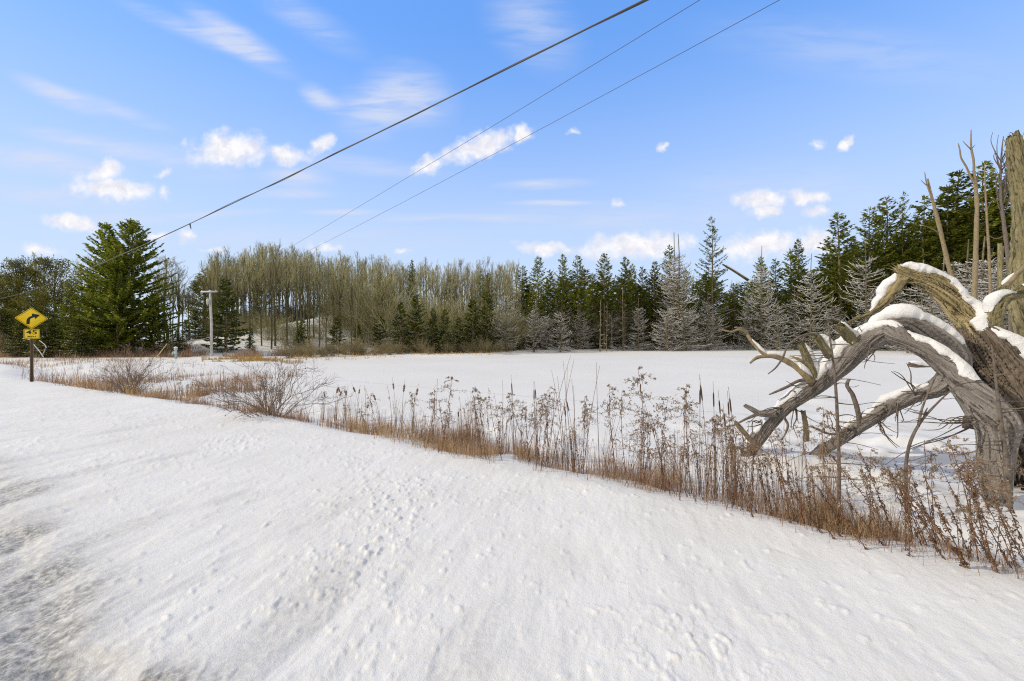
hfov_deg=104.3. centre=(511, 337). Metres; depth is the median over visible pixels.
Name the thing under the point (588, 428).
bare wand
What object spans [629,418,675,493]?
goldenrod
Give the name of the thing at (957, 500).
goldenrod
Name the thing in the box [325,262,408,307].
brush shrub
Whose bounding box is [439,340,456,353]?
brush shrub
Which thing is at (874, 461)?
goldenrod
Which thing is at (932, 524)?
goldenrod
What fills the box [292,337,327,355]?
brush shrub
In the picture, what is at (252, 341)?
spruce tree
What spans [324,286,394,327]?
brush shrub
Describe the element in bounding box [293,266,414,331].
brush shrub
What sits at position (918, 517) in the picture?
goldenrod
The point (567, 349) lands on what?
brush pile
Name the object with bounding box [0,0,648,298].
telephone cable
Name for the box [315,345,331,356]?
brush shrub
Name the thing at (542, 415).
goldenrod
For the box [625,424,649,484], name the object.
goldenrod
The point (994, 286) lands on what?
dead tree
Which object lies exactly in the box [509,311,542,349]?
brush shrub
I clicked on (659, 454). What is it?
goldenrod
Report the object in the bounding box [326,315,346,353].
spruce tree
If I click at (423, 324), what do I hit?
brush shrub
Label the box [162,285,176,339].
bare tree
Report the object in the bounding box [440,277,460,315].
spruce tree
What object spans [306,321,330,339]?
brush shrub
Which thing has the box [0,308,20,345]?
spruce tree
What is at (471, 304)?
spruce tree
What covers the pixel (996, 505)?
goldenrod
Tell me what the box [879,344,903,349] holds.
brush pile
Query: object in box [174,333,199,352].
brush shrub
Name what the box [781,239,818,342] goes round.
spruce tree
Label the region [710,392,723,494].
cattail
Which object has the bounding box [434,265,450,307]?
bare tree
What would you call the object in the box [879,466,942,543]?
goldenrod
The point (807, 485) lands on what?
goldenrod
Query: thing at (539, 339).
brush shrub
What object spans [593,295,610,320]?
spruce tree
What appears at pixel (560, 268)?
spruce tree
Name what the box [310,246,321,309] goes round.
bare tree
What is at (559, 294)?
spruce tree
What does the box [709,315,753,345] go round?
brush shrub
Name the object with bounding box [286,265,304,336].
bare tree
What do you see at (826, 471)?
goldenrod
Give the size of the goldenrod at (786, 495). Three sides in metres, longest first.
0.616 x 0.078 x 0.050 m
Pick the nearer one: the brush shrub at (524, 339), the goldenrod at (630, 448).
the goldenrod at (630, 448)
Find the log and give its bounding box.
[908,360,929,367]
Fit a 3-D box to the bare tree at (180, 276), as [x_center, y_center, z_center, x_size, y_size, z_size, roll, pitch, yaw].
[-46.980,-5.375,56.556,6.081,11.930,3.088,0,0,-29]
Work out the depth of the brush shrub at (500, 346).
53.30 m
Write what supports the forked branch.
on the snowy ground at (264, 348)
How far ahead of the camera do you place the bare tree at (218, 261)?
69.20 m
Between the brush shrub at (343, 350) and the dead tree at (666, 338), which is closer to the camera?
the brush shrub at (343, 350)
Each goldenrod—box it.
[274,389,283,414]
[358,393,379,432]
[387,386,393,436]
[405,392,424,425]
[425,399,448,449]
[427,390,450,443]
[431,376,464,453]
[439,403,446,448]
[441,412,463,453]
[454,423,474,453]
[462,387,493,455]
[462,394,486,454]
[472,396,500,446]
[488,388,501,459]
[489,401,511,453]
[491,419,502,452]
[501,401,513,450]
[506,393,530,464]
[509,406,524,458]
[510,406,531,444]
[520,415,541,461]
[524,408,530,461]
[524,414,542,447]
[529,387,570,469]
[529,393,564,465]
[533,397,536,459]
[533,412,557,461]
[536,398,564,465]
[559,426,583,472]
[566,437,582,466]
[572,427,579,472]
[576,407,595,472]
[580,396,610,469]
[598,384,644,470]
[602,413,616,477]
[604,390,651,479]
[606,438,627,477]
[607,402,615,479]
[616,437,639,471]
[623,366,679,471]
[623,429,640,479]
[624,410,658,486]
[625,415,660,478]
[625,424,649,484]
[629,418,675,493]
[634,449,652,483]
[638,411,679,490]
[639,397,682,483]
[642,428,650,479]
[642,448,669,488]
[643,398,669,493]
[650,448,671,475]
[653,447,665,486]
[655,438,677,487]
[656,420,689,496]
[656,442,675,490]
[657,437,667,490]
[658,434,684,495]
[659,384,698,493]
[662,400,705,490]
[672,429,675,474]
[676,446,699,501]
[678,451,682,499]
[681,429,706,499]
[685,450,701,495]
[688,415,735,493]
[691,444,722,502]
[694,409,755,497]
[708,438,712,500]
[709,416,728,497]
[709,416,749,501]
[717,441,743,509]
[717,443,748,506]
[718,432,746,504]
[723,456,756,507]
[729,433,757,507]
[730,435,756,512]
[732,462,748,510]
[736,429,771,504]
[736,461,743,509]
[739,424,748,510]
[740,443,769,514]
[740,453,771,510]
[741,436,753,516]
[743,428,821,522]
[746,438,771,515]
[750,438,755,510]
[757,456,792,513]
[760,457,779,519]
[765,466,774,516]
[766,452,822,532]
[768,434,783,501]
[769,429,793,523]
[776,471,794,519]
[784,407,839,500]
[792,480,834,538]
[793,456,804,523]
[796,425,827,500]
[799,443,807,524]
[801,497,842,536]
[805,465,812,524]
[806,460,843,497]
[807,465,839,529]
[807,473,848,533]
[816,469,867,549]
[818,446,896,536]
[821,487,855,534]
[832,449,924,531]
[834,487,884,545]
[838,469,893,545]
[843,475,860,538]
[857,446,897,537]
[860,465,886,535]
[867,467,923,543]
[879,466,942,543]
[884,479,923,544]
[893,457,928,545]
[893,465,941,542]
[894,474,945,559]
[896,469,911,538]
[898,483,965,567]
[902,488,907,550]
[903,448,951,538]
[905,464,913,556]
[911,488,937,547]
[912,486,944,553]
[918,498,951,551]
[921,467,970,568]
[922,440,937,537]
[925,463,1002,560]
[932,434,1023,560]
[938,464,997,562]
[942,493,972,560]
[945,503,998,572]
[950,468,1022,567]
[956,466,962,548]
[962,460,1023,578]
[963,451,998,570]
[964,476,974,556]
[965,498,1023,559]
[989,481,1018,565]
[995,487,999,558]
[996,509,1023,562]
[999,472,1023,548]
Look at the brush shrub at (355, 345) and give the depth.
44.46 m
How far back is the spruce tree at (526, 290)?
73.51 m
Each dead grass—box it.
[62,371,214,400]
[242,395,362,427]
[324,406,541,455]
[430,434,690,491]
[682,472,858,531]
[768,490,1023,577]
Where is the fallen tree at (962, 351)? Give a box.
[719,261,1023,503]
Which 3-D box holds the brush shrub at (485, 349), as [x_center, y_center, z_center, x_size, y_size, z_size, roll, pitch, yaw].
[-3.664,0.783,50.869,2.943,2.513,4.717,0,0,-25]
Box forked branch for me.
[22,338,46,357]
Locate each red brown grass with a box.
[0,345,191,357]
[0,353,305,398]
[129,388,243,409]
[183,341,299,356]
[238,394,395,434]
[413,391,484,449]
[446,393,856,527]
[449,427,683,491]
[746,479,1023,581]
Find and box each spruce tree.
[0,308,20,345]
[0,321,36,357]
[9,325,28,344]
[22,315,66,357]
[22,324,53,346]
[34,320,60,345]
[49,222,141,344]
[51,316,83,345]
[54,317,95,357]
[55,279,86,353]
[56,283,114,350]
[59,218,191,350]
[71,243,155,353]
[124,293,180,352]
[166,330,187,352]
[177,319,194,341]
[183,268,225,337]
[185,309,206,338]
[200,278,251,351]
[244,328,256,349]
[246,280,282,320]
[248,288,262,326]
[290,319,311,348]
[292,326,306,354]
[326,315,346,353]
[351,324,364,347]
[367,311,389,351]
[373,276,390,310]
[387,301,413,352]
[402,294,432,352]
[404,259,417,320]
[424,308,441,352]
[433,308,457,352]
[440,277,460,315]
[449,317,466,352]
[457,298,489,351]
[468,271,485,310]
[471,290,504,350]
[476,272,501,318]
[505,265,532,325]
[514,284,556,345]
[516,279,533,326]
[520,256,559,348]
[539,269,565,346]
[539,282,560,322]
[544,253,577,346]
[546,277,574,324]
[552,276,586,337]
[555,275,574,316]
[557,255,598,348]
[568,269,606,327]
[581,273,610,345]
[582,253,626,348]
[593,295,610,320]
[598,276,626,321]
[605,277,645,342]
[605,285,618,342]
[606,273,640,320]
[608,257,644,348]
[616,282,662,330]
[618,263,645,344]
[625,285,651,334]
[627,266,657,349]
[634,261,671,346]
[643,273,661,345]
[650,245,694,341]
[653,280,680,326]
[661,277,701,340]
[675,269,703,343]
[689,217,734,344]
[689,272,736,343]
[691,280,717,326]
[697,276,733,317]
[713,292,732,337]
[715,283,756,345]
[732,282,758,322]
[742,280,759,320]
[743,280,769,315]
[744,256,780,343]
[762,259,794,346]
[766,249,820,342]
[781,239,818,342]
[785,268,815,313]
[793,273,835,323]
[797,271,833,345]
[802,212,876,340]
[802,252,851,341]
[813,258,856,313]
[819,250,847,319]
[823,244,867,323]
[832,239,878,326]
[836,206,899,326]
[846,195,926,318]
[848,236,896,317]
[879,226,930,306]
[882,233,921,291]
[884,192,925,302]
[888,195,965,313]
[905,169,1009,324]
[906,184,992,323]
[910,216,927,238]
[920,219,963,285]
[926,160,1010,315]
[939,221,1007,314]
[962,184,1010,328]
[971,168,1010,328]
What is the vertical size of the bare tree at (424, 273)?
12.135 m
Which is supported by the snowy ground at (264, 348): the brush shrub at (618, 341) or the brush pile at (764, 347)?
the brush shrub at (618, 341)
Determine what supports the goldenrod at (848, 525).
on the snowy ground at (264, 348)
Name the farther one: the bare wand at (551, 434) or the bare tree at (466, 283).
the bare tree at (466, 283)
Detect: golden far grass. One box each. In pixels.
[201,353,306,363]
[290,329,511,359]
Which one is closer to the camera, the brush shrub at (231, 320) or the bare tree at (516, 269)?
the brush shrub at (231, 320)
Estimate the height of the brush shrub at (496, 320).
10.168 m
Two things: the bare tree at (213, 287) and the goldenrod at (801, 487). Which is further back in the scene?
the bare tree at (213, 287)
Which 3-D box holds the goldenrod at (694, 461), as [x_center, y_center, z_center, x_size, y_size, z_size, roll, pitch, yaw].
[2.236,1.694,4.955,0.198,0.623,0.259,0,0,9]
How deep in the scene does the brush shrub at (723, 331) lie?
77.84 m
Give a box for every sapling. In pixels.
[784,316,896,502]
[892,366,993,511]
[940,344,1023,508]
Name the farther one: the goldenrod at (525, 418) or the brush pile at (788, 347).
the brush pile at (788, 347)
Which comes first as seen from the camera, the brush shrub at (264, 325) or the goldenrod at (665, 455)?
the goldenrod at (665, 455)
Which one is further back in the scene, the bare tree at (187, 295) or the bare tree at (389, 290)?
the bare tree at (389, 290)
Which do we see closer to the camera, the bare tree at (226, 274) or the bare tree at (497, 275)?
the bare tree at (226, 274)
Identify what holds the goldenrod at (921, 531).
on the snowy ground at (264, 348)
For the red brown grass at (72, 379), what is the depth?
17.78 m
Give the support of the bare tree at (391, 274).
on the snowy ground at (264, 348)
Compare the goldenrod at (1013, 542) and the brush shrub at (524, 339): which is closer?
the goldenrod at (1013, 542)
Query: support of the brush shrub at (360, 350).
on the snowy ground at (264, 348)
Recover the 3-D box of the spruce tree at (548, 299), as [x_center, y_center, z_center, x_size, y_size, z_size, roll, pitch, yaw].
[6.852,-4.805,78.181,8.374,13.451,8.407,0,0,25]
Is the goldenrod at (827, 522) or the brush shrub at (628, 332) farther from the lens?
the brush shrub at (628, 332)
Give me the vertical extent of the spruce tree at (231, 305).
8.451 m
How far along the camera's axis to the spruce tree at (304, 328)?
46.84 m
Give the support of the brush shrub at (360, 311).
on the snowy ground at (264, 348)
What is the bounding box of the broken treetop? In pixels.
[722,264,749,281]
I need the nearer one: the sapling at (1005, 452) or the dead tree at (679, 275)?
the sapling at (1005, 452)
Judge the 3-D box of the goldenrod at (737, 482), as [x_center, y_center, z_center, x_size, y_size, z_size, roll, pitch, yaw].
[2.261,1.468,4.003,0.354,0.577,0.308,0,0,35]
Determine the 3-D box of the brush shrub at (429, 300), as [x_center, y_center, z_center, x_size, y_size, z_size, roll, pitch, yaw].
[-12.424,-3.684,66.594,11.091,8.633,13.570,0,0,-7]
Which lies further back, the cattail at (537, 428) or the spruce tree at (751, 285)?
the spruce tree at (751, 285)
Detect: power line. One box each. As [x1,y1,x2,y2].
[205,0,699,288]
[216,0,778,289]
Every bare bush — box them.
[85,340,189,393]
[182,346,356,420]
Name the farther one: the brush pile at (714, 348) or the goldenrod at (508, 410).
the brush pile at (714, 348)
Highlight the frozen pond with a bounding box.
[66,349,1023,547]
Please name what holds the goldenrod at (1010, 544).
on the snowy ground at (264, 348)
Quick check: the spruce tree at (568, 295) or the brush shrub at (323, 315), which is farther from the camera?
the spruce tree at (568, 295)
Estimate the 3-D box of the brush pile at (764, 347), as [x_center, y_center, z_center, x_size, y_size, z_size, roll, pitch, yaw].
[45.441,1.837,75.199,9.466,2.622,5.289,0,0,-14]
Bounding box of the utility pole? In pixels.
[199,290,217,355]
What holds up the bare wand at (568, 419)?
on the snowy ground at (264, 348)
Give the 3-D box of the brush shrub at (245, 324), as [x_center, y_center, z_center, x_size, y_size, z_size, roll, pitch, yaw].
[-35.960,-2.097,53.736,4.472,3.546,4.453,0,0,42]
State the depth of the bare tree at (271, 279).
48.34 m
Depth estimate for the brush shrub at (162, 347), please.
41.80 m
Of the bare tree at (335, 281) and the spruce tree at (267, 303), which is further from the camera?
the spruce tree at (267, 303)
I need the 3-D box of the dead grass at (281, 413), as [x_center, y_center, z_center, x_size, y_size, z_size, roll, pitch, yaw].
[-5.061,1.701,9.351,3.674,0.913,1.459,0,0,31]
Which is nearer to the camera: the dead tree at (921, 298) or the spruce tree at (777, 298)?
the dead tree at (921, 298)
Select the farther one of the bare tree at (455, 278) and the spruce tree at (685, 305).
the spruce tree at (685, 305)
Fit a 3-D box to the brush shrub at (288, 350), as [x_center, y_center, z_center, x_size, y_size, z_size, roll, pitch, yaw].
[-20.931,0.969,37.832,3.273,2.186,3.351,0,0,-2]
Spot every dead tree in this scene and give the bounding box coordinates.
[488,282,521,350]
[523,307,543,351]
[535,287,537,350]
[538,315,553,349]
[543,312,573,352]
[563,302,592,349]
[597,300,604,351]
[619,287,626,350]
[623,298,654,350]
[645,235,713,350]
[648,304,686,350]
[650,242,707,348]
[663,309,712,350]
[689,300,733,349]
[731,249,786,346]
[732,283,764,349]
[759,303,798,350]
[779,287,815,349]
[785,254,838,347]
[811,294,852,347]
[824,237,896,347]
[867,274,918,350]
[885,257,981,346]
[886,260,948,348]
[891,295,952,353]
[911,239,1007,327]
[921,172,955,328]
[926,236,1007,327]
[941,286,1007,327]
[952,246,1007,329]
[958,130,979,298]
[984,163,1001,293]
[997,243,1003,328]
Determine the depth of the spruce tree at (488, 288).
73.45 m
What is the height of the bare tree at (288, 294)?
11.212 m
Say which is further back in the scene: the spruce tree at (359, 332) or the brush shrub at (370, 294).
the brush shrub at (370, 294)
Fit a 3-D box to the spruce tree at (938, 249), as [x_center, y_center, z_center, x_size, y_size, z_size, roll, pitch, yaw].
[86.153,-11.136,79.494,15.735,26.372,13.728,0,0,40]
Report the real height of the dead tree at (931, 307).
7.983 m
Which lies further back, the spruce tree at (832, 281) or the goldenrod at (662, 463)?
the spruce tree at (832, 281)
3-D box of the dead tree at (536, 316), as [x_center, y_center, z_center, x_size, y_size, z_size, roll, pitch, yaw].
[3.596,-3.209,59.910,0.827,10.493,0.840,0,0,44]
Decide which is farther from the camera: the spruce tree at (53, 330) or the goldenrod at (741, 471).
the spruce tree at (53, 330)
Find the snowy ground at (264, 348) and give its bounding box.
[0,312,1023,583]
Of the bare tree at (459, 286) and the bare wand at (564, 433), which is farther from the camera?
the bare tree at (459, 286)
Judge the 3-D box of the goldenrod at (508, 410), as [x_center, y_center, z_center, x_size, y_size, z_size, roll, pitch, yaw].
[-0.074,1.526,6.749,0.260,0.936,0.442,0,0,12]
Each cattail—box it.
[392,378,399,427]
[394,383,404,427]
[411,388,417,432]
[505,380,518,451]
[532,390,542,457]
[534,391,538,459]
[563,405,572,467]
[565,395,575,466]
[685,390,724,491]
[690,376,717,480]
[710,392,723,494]
[712,389,725,491]
[720,391,739,496]
[721,407,732,499]
[728,387,745,496]
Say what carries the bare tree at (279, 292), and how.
on the snowy ground at (264, 348)
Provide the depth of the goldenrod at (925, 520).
3.32 m
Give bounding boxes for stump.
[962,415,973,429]
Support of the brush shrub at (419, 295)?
on the snowy ground at (264, 348)
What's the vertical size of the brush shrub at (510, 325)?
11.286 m
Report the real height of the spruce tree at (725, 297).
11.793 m
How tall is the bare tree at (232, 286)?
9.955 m
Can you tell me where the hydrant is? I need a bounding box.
[172,347,177,358]
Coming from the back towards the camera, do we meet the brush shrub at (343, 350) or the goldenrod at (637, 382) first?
the brush shrub at (343, 350)
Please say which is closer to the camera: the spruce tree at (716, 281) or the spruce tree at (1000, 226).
the spruce tree at (1000, 226)
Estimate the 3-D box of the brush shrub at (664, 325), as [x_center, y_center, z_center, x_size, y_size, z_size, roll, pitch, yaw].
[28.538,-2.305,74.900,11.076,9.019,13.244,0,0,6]
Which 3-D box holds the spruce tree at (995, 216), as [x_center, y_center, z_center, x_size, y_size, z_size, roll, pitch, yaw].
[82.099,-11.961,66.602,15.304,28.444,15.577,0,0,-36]
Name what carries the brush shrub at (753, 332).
on the snowy ground at (264, 348)
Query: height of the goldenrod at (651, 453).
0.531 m
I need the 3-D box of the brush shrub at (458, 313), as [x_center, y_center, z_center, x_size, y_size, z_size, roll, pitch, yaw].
[-9.977,-3.132,57.377,13.630,10.807,13.572,0,0,-42]
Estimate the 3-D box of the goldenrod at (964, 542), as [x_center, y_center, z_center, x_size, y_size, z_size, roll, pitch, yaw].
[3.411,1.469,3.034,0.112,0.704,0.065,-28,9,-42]
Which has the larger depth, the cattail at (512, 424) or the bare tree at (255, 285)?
the bare tree at (255, 285)
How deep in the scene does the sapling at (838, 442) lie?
5.14 m
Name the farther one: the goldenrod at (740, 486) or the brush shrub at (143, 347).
the brush shrub at (143, 347)
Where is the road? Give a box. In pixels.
[0,365,1023,680]
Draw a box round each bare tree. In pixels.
[28,256,44,290]
[29,251,42,279]
[71,256,99,291]
[144,253,193,341]
[160,261,201,338]
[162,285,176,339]
[169,272,183,339]
[172,277,188,334]
[176,287,187,335]
[179,288,195,338]
[198,253,215,336]
[199,264,215,300]
[206,261,220,337]
[208,248,229,343]
[216,254,231,333]
[219,260,236,342]
[220,246,240,334]
[224,265,237,334]
[227,252,251,337]
[230,260,239,337]
[232,254,252,328]
[233,264,248,326]
[236,250,258,347]
[239,254,263,317]
[243,265,254,330]
[244,263,272,345]
[246,247,261,329]
[251,262,263,332]
[254,242,271,315]
[254,243,265,321]
[254,244,270,326]
[258,260,274,325]
[264,246,282,348]
[266,262,271,324]
[268,239,290,345]
[268,241,274,315]
[269,246,281,287]
[272,261,279,330]
[276,278,282,322]
[277,249,294,341]
[277,256,294,313]
[277,257,284,323]
[279,260,292,299]
[282,243,296,290]
[284,245,295,320]
[284,260,295,321]
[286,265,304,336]
[287,250,300,326]
[290,252,310,336]
[296,251,325,343]
[297,257,306,320]
[298,252,311,334]
[300,250,312,318]
[305,254,327,352]
[306,250,314,318]
[308,267,318,338]
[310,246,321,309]
[311,256,328,322]
[314,260,334,346]
[324,257,335,315]
[324,258,342,337]
[325,264,335,343]
[330,258,344,343]
[335,250,349,335]
[346,269,358,343]
[349,250,361,281]
[349,260,366,342]
[354,263,369,317]
[363,257,369,282]
[367,254,375,294]
[372,255,385,276]
[375,258,383,278]
[378,263,393,312]
[380,278,388,316]
[381,272,395,337]
[384,255,390,277]
[386,263,393,307]
[395,265,405,315]
[397,269,412,313]
[406,269,416,292]
[411,275,421,312]
[416,265,423,290]
[422,257,431,291]
[422,267,431,309]
[429,261,439,306]
[432,269,441,301]
[433,283,447,329]
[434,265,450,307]
[440,273,450,301]
[441,269,458,313]
[448,258,461,306]
[448,270,460,309]
[448,282,456,316]
[454,274,469,321]
[455,258,464,289]
[455,276,468,304]
[461,262,470,306]
[463,268,472,303]
[464,262,471,297]
[464,272,477,342]
[469,268,484,336]
[477,259,486,292]
[480,257,496,305]
[483,265,498,313]
[493,266,501,304]
[493,269,509,333]
[496,265,505,308]
[497,284,507,306]
[502,261,513,286]
[503,267,513,301]
[505,261,517,349]
[507,288,521,323]
[509,303,521,350]
[511,287,521,326]
[512,259,524,307]
[990,132,1012,331]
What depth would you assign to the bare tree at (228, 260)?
56.54 m
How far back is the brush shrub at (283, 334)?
50.36 m
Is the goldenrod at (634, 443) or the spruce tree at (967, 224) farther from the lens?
the spruce tree at (967, 224)
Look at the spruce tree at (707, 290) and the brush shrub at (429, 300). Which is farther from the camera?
the spruce tree at (707, 290)
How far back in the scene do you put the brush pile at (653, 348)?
68.17 m
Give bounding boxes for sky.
[0,0,1023,338]
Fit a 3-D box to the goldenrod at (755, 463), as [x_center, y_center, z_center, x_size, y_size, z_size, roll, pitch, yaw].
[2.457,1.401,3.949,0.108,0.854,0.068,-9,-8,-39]
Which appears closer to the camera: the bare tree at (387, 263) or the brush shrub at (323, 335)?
the brush shrub at (323, 335)
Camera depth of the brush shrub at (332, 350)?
41.33 m
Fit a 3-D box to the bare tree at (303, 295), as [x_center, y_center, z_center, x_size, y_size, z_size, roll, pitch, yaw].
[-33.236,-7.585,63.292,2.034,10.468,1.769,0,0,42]
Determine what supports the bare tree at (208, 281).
on the snowy ground at (264, 348)
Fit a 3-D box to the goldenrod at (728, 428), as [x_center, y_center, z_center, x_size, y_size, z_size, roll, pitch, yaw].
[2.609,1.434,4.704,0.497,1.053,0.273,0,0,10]
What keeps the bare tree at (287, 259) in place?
on the snowy ground at (264, 348)
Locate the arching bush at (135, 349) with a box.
[112,336,161,355]
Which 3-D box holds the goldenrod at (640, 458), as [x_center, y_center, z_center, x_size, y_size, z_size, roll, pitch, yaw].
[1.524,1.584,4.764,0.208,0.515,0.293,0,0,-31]
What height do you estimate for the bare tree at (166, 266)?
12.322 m
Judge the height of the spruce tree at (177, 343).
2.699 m
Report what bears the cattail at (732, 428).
on the snowy ground at (264, 348)
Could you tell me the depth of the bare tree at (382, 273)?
62.97 m
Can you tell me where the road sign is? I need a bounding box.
[15,307,47,381]
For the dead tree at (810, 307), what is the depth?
65.83 m
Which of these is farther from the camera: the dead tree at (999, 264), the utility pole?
the utility pole
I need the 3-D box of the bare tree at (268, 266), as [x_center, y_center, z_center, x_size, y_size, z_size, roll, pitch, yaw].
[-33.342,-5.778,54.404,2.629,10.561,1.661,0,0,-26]
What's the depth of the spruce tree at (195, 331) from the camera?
54.90 m
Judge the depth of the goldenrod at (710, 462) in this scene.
4.40 m
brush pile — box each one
[549,346,574,350]
[609,342,649,350]
[641,342,676,349]
[656,343,703,349]
[697,344,723,349]
[704,339,749,349]
[743,344,775,348]
[769,340,799,349]
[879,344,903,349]
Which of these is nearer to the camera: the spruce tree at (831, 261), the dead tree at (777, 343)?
the dead tree at (777, 343)
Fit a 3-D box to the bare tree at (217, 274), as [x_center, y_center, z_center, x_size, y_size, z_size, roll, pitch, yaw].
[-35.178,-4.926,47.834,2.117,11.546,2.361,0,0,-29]
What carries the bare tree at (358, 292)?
on the snowy ground at (264, 348)
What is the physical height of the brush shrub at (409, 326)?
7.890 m
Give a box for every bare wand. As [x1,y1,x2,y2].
[545,359,569,466]
[547,395,554,464]
[551,361,573,466]
[551,370,562,468]
[557,376,565,468]
[562,391,566,467]
[563,363,572,462]
[572,406,574,466]
[583,366,599,472]
[596,362,599,474]
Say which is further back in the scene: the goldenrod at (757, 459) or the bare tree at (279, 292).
the bare tree at (279, 292)
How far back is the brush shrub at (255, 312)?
67.11 m
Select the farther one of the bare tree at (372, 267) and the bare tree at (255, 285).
the bare tree at (372, 267)
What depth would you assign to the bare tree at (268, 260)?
77.60 m
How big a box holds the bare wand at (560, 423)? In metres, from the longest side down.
1.737 x 0.171 x 0.018 m
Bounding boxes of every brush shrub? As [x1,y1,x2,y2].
[0,332,21,349]
[107,339,134,353]
[129,341,154,353]
[152,338,192,351]
[152,339,172,353]
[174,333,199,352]
[200,307,258,334]
[233,313,259,334]
[237,306,275,330]
[239,303,275,326]
[240,308,295,340]
[241,305,272,332]
[241,306,275,327]
[252,316,282,339]
[256,315,296,339]
[259,311,307,345]
[262,299,289,321]
[271,336,313,358]
[275,304,294,322]
[278,294,320,321]
[280,324,329,345]
[282,316,304,337]
[290,265,379,311]
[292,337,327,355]
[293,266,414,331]
[293,304,320,319]
[295,264,405,324]
[295,269,402,330]
[297,335,327,356]
[304,319,320,338]
[305,301,346,327]
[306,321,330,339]
[311,312,349,333]
[314,340,340,355]
[315,288,408,345]
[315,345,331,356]
[316,266,399,325]
[322,299,380,335]
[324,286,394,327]
[324,341,344,355]
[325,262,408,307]
[326,283,423,342]
[331,337,356,354]
[339,334,379,355]
[340,274,466,350]
[340,339,367,354]
[343,254,411,305]
[345,336,364,354]
[355,279,408,317]
[365,286,463,341]
[365,342,380,355]
[367,338,396,354]
[371,270,444,308]
[375,285,482,350]
[376,340,397,354]
[380,281,452,329]
[381,305,429,330]
[385,287,490,347]
[386,339,409,353]
[388,296,453,345]
[388,309,452,345]
[391,345,403,353]
[401,285,505,343]
[402,345,416,353]
[407,293,494,342]
[408,292,466,322]
[409,336,430,352]
[421,288,516,326]
[422,343,437,353]
[431,309,471,346]
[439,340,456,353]
[448,298,521,344]
[452,343,463,352]
[461,342,476,352]
[464,290,544,346]
[465,309,535,350]
[468,341,482,352]
[474,335,494,352]
[477,289,559,349]
[478,309,535,347]
[486,341,498,352]
[492,341,509,351]
[508,313,555,347]
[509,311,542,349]
[513,321,532,348]
[515,317,542,349]
[519,322,549,349]
[524,297,602,348]
[526,325,551,348]
[535,309,570,348]
[539,312,597,348]
[543,318,573,347]
[547,318,585,347]
[569,293,621,348]
[583,302,637,348]
[608,326,627,347]
[612,320,647,345]
[648,306,696,346]
[690,323,728,344]
[701,309,749,346]
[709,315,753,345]
[714,314,754,345]
[723,316,774,347]
[730,310,771,345]
[737,310,790,345]
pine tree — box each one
[0,255,45,314]
[0,279,25,329]
[0,289,65,339]
[2,254,86,332]
[181,273,221,336]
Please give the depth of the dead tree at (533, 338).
56.96 m
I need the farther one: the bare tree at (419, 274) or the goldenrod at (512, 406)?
the bare tree at (419, 274)
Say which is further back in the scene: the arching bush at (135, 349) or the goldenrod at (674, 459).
the arching bush at (135, 349)
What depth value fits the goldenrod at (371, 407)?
7.23 m
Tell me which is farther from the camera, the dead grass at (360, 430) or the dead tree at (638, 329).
the dead tree at (638, 329)
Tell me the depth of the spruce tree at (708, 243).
71.79 m
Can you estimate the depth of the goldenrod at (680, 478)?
4.17 m
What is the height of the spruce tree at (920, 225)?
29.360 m
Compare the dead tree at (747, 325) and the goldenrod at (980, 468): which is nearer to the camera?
the goldenrod at (980, 468)
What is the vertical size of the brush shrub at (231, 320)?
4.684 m
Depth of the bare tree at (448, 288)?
68.49 m
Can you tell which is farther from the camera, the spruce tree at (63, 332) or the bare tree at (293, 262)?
the bare tree at (293, 262)
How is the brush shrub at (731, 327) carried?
on the snowy ground at (264, 348)
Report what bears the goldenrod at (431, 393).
on the snowy ground at (264, 348)
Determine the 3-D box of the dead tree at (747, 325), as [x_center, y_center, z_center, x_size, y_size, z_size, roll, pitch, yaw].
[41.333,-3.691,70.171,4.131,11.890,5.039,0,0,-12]
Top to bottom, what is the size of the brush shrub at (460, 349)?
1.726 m
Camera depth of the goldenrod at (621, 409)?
5.57 m
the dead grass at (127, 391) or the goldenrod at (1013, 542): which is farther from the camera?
the dead grass at (127, 391)
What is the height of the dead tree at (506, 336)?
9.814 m
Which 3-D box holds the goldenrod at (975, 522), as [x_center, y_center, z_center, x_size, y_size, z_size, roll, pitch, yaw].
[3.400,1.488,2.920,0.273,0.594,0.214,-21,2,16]
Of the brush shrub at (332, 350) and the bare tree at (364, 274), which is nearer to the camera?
the brush shrub at (332, 350)
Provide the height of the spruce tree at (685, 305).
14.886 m
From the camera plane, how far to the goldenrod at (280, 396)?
8.50 m
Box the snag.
[1003,130,1023,336]
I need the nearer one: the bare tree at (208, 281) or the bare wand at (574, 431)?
the bare wand at (574, 431)
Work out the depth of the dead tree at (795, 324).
71.96 m
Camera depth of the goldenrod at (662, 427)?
4.86 m
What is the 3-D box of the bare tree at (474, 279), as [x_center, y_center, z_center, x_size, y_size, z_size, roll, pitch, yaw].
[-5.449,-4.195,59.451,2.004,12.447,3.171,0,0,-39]
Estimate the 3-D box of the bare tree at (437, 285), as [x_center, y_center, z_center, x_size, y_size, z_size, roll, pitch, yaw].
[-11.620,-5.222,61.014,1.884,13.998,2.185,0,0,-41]
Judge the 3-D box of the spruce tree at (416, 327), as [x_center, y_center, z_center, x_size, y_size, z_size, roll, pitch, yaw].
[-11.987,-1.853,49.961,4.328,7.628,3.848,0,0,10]

